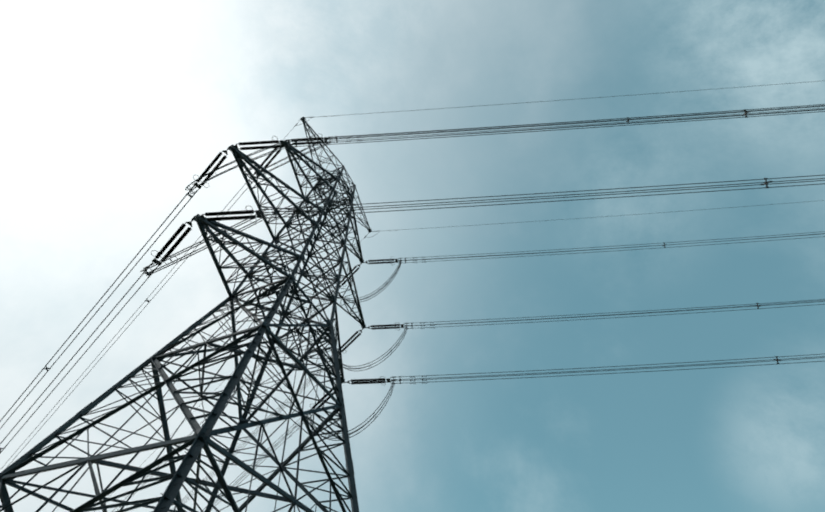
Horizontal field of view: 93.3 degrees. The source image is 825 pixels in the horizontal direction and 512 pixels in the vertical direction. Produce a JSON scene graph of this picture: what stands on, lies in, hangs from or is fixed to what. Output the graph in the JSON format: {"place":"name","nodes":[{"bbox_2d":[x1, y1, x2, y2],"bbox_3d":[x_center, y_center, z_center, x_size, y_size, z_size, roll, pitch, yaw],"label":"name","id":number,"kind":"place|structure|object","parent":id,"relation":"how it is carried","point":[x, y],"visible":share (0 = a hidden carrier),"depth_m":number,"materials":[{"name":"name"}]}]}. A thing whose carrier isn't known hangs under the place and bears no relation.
{"place":"outdoors","nodes":[
{"label":"outdoors","id":0,"kind":"place"},
{"bbox_2d":[0,0,824,511],"label":"sky","id":1,"kind":"structure","parent":0,"point":[110,109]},
{"bbox_3d":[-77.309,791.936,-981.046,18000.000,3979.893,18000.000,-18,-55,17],"label":"ground","id":2,"kind":"structure","parent":0,"visible":0},
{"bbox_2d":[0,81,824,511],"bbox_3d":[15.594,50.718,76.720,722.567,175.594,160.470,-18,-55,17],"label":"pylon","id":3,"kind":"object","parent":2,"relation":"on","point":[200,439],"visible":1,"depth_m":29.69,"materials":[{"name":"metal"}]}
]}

